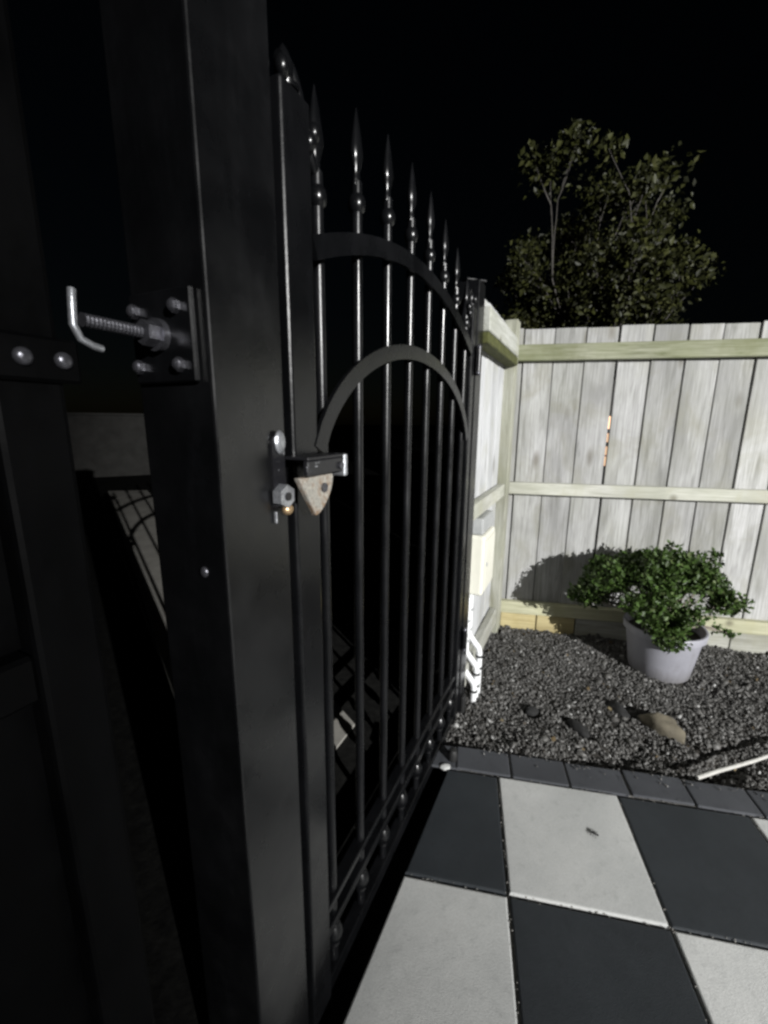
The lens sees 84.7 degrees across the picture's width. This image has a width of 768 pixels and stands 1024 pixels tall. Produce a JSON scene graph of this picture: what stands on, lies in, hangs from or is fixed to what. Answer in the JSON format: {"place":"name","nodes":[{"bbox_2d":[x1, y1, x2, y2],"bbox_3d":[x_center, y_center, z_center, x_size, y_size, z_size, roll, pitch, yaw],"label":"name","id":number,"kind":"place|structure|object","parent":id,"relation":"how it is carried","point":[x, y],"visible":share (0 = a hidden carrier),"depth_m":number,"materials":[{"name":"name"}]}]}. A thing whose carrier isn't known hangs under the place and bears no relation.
{"place":"outdoors","nodes":[
{"label":"outdoors","id":0,"kind":"place"},
{"bbox_2d":[67,412,149,478],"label":"wall","id":1,"kind":"structure","parent":0,"point":[109,444],"depth_m":10.41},
{"bbox_2d":[108,490,354,751],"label":"path","id":2,"kind":"structure","parent":0,"point":[134,512],"depth_m":4.17,"materials":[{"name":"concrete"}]},
{"bbox_2d":[7,0,767,426],"label":"sky","id":3,"kind":"structure","parent":0,"point":[457,88],"materials":[{"name":"black"}]},
{"bbox_2d":[77,425,767,1023],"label":"ground","id":4,"kind":"structure","parent":0,"point":[143,717],"depth_m":2.13,"materials":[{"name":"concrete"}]},
{"bbox_2d":[77,0,308,1023],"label":"gate post","id":5,"kind":"object","parent":4,"relation":"on","point":[189,91],"visible":1,"depth_m":0.55,"materials":[{"name":"black metal"}]},
{"bbox_2d":[0,0,154,1023],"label":"driveway gate","id":6,"kind":"structure","parent":5,"relation":"attached to","point":[72,949],"depth_m":0.43,"materials":[{"name":"metal"}]},
{"bbox_2d":[443,278,486,718],"bbox_3d":[0.320,0.111,1.773,0.115,1.995,0.111,2,12,8],"label":"gate post","id":7,"kind":"object","parent":4,"relation":"on","point":[477,286],"visible":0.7,"depth_m":1.70,"materials":[{"name":"black metal"}]},
{"bbox_2d":[270,43,481,1023],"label":"pedestrian gate","id":8,"kind":"structure","parent":7,"relation":"attached to","point":[306,245],"depth_m":0.88,"materials":[{"name":"black metal"}]},
{"bbox_2d":[465,299,520,685],"bbox_3d":[0.532,-0.037,2.140,0.089,1.895,0.845,6,13,25],"label":"side fence","id":9,"kind":"object","parent":4,"relation":"on","point":[500,350],"visible":0.66,"depth_m":2.24,"materials":[{"name":"white wood"}]},
{"bbox_2d":[466,613,476,703],"bbox_3d":[0.392,0.654,1.932,0.093,0.526,0.035,8,14,31],"label":"conduit","id":10,"kind":"object","parent":9,"relation":"attached to","point":[473,685],"visible":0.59,"depth_m":1.94,"materials":[{"name":"white plastic"}]},
{"bbox_2d":[466,595,479,697],"bbox_3d":[0.409,0.647,1.967,0.093,0.526,0.035,8,14,31],"label":"conduit","id":11,"kind":"object","parent":9,"relation":"attached to","point":[474,664],"visible":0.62,"depth_m":1.96,"materials":[{"name":"white plastic"}]},
{"bbox_2d":[469,594,482,693],"bbox_3d":[0.426,0.640,2.003,0.093,0.526,0.035,8,14,31],"label":"conduit","id":12,"kind":"object","parent":9,"relation":"attached to","point":[478,648],"visible":0.53,"depth_m":1.99,"materials":[{"name":"white plastic"}]},
{"bbox_2d":[470,510,494,595],"bbox_3d":[0.469,0.187,2.001,0.082,0.363,0.235,6,13,25],"label":"meter box","id":13,"kind":"object","parent":9,"relation":"attached to","point":[483,543],"visible":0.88,"depth_m":1.92,"materials":[{"name":"beige metal"}]},
{"bbox_2d":[483,532,494,590],"bbox_3d":[0.502,0.229,1.994,0.010,0.235,0.195,6,13,25],"label":"door","id":14,"kind":"structure","parent":13,"relation":"in","point":[489,550],"depth_m":1.98,"materials":[{"name":"beige metal"}]},
{"bbox_2d":[343,757,767,1023],"bbox_3d":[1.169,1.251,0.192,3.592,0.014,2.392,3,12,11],"label":"paving","id":15,"kind":"structure","parent":4,"relation":"on","point":[441,954],"depth_m":1.09,"materials":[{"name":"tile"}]},
{"bbox_2d":[411,771,763,1020],"bbox_3d":[1.087,1.220,0.317,2.611,0.005,2.196,3,12,10],"label":"joint grit","id":16,"kind":"object","parent":15,"relation":"on","point":[581,910],"visible":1,"depth_m":1.16,"materials":[{"name":"grey sand"}]},
{"bbox_2d":[420,745,767,818],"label":"kerb","id":17,"kind":"structure","parent":15,"relation":"on","point":[708,796],"depth_m":1.51,"materials":[{"name":"grey concrete"}]},
{"bbox_2d":[439,763,449,770],"bbox_3d":[0.228,0.953,1.574,0.042,0.022,0.032,0,12,0],"label":"pebble","id":18,"kind":"object","parent":17,"relation":"on","point":[444,767],"visible":1,"depth_m":1.57,"materials":[{"name":"stone"}]},
{"bbox_2d":[448,747,456,762],"bbox_3d":[0.261,0.920,1.600,0.036,0.047,0.036,0,12,0],"label":"gate stop","id":19,"kind":"object","parent":17,"relation":"on","point":[452,754],"visible":1,"depth_m":1.59,"materials":[{"name":"grey metal"}]},
{"bbox_2d":[510,361,682,542],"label":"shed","id":20,"kind":"structure","parent":4,"relation":"on","point":[605,448],"depth_m":4.96,"materials":[{"name":"black"}]},
{"bbox_2d":[603,413,610,468],"bbox_3d":[2.580,-0.826,4.912,0.360,0.640,0.038,6,13,26],"label":"window","id":21,"kind":"structure","parent":20,"relation":"in","point":[609,413],"depth_m":4.90,"materials":[{"name":"brown"}]},
{"bbox_2d":[444,625,767,799],"bbox_3d":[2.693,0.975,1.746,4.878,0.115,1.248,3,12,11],"label":"gravel","id":22,"kind":"structure","parent":4,"relation":"on","point":[747,781],"depth_m":1.94,"materials":[{"name":"grey gravel"}]},
{"bbox_2d":[525,706,538,715],"bbox_3d":[0.672,0.906,1.918,0.066,0.036,0.052,-5,13,-22],"label":"stone","id":23,"kind":"object","parent":22,"relation":"on","point":[532,710],"visible":1,"depth_m":1.90,"materials":[{"name":"grey stone"}]},
{"bbox_2d":[567,718,589,737],"bbox_3d":[0.835,0.927,1.810,0.062,0.042,0.116,-3,12,-14],"label":"stone","id":24,"kind":"object","parent":22,"relation":"on","point":[580,729],"visible":0.97,"depth_m":1.79,"materials":[{"name":"grey stone"}]},
{"bbox_2d":[607,700,629,717],"bbox_3d":[1.062,0.902,1.913,0.075,0.062,0.107,1,12,3],"label":"stone","id":25,"kind":"object","parent":22,"relation":"on","point":[618,708],"visible":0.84,"depth_m":1.90,"materials":[{"name":"grey stone"}]},
{"bbox_2d":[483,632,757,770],"bbox_3d":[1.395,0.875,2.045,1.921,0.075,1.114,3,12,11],"label":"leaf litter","id":26,"kind":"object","parent":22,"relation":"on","point":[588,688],"visible":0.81,"depth_m":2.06,"materials":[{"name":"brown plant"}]},
{"bbox_2d":[638,713,685,743],"bbox_3d":[1.188,0.922,1.807,0.179,0.116,0.108,11,16,42],"label":"stone","id":27,"kind":"object","parent":22,"relation":"on","point":[663,725],"visible":0.83,"depth_m":1.77,"materials":[{"name":"beige stone"}]},
{"bbox_2d":[623,612,708,683],"bbox_3d":[1.473,0.714,2.239,0.378,0.262,0.378,0,12,0],"label":"plant pot","id":28,"kind":"object","parent":22,"relation":"on","point":[646,657],"visible":0.56,"depth_m":2.13,"materials":[{"name":"white ceramic"}]},
{"bbox_2d":[566,540,754,653],"bbox_3d":[1.428,0.402,2.204,0.764,0.540,0.669,-6,14,-28],"label":"shrub","id":29,"kind":"object","parent":28,"relation":"in","point":[665,576],"visible":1,"depth_m":2.04,"materials":[{"name":"green plant"}]},
{"bbox_2d":[695,754,767,779],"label":"garden stake","id":30,"kind":"object","parent":22,"relation":"on","point":[724,769],"visible":1,"depth_m":1.55,"materials":[{"name":"plastic"}]},
{"bbox_2d":[492,118,726,379],"bbox_3d":[2.494,-2.006,5.489,2.628,4.482,3.099,0,12,0],"label":"tree","id":31,"kind":"object","parent":4,"relation":"on","point":[648,260],"visible":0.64,"depth_m":4.65,"materials":[{"name":"green plant"}]},
{"bbox_2d":[500,321,767,654],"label":"back fence","id":32,"kind":"object","parent":4,"relation":"on","point":[696,493],"visible":0.72,"depth_m":2.37,"materials":[{"name":"white wood"}]}
]}

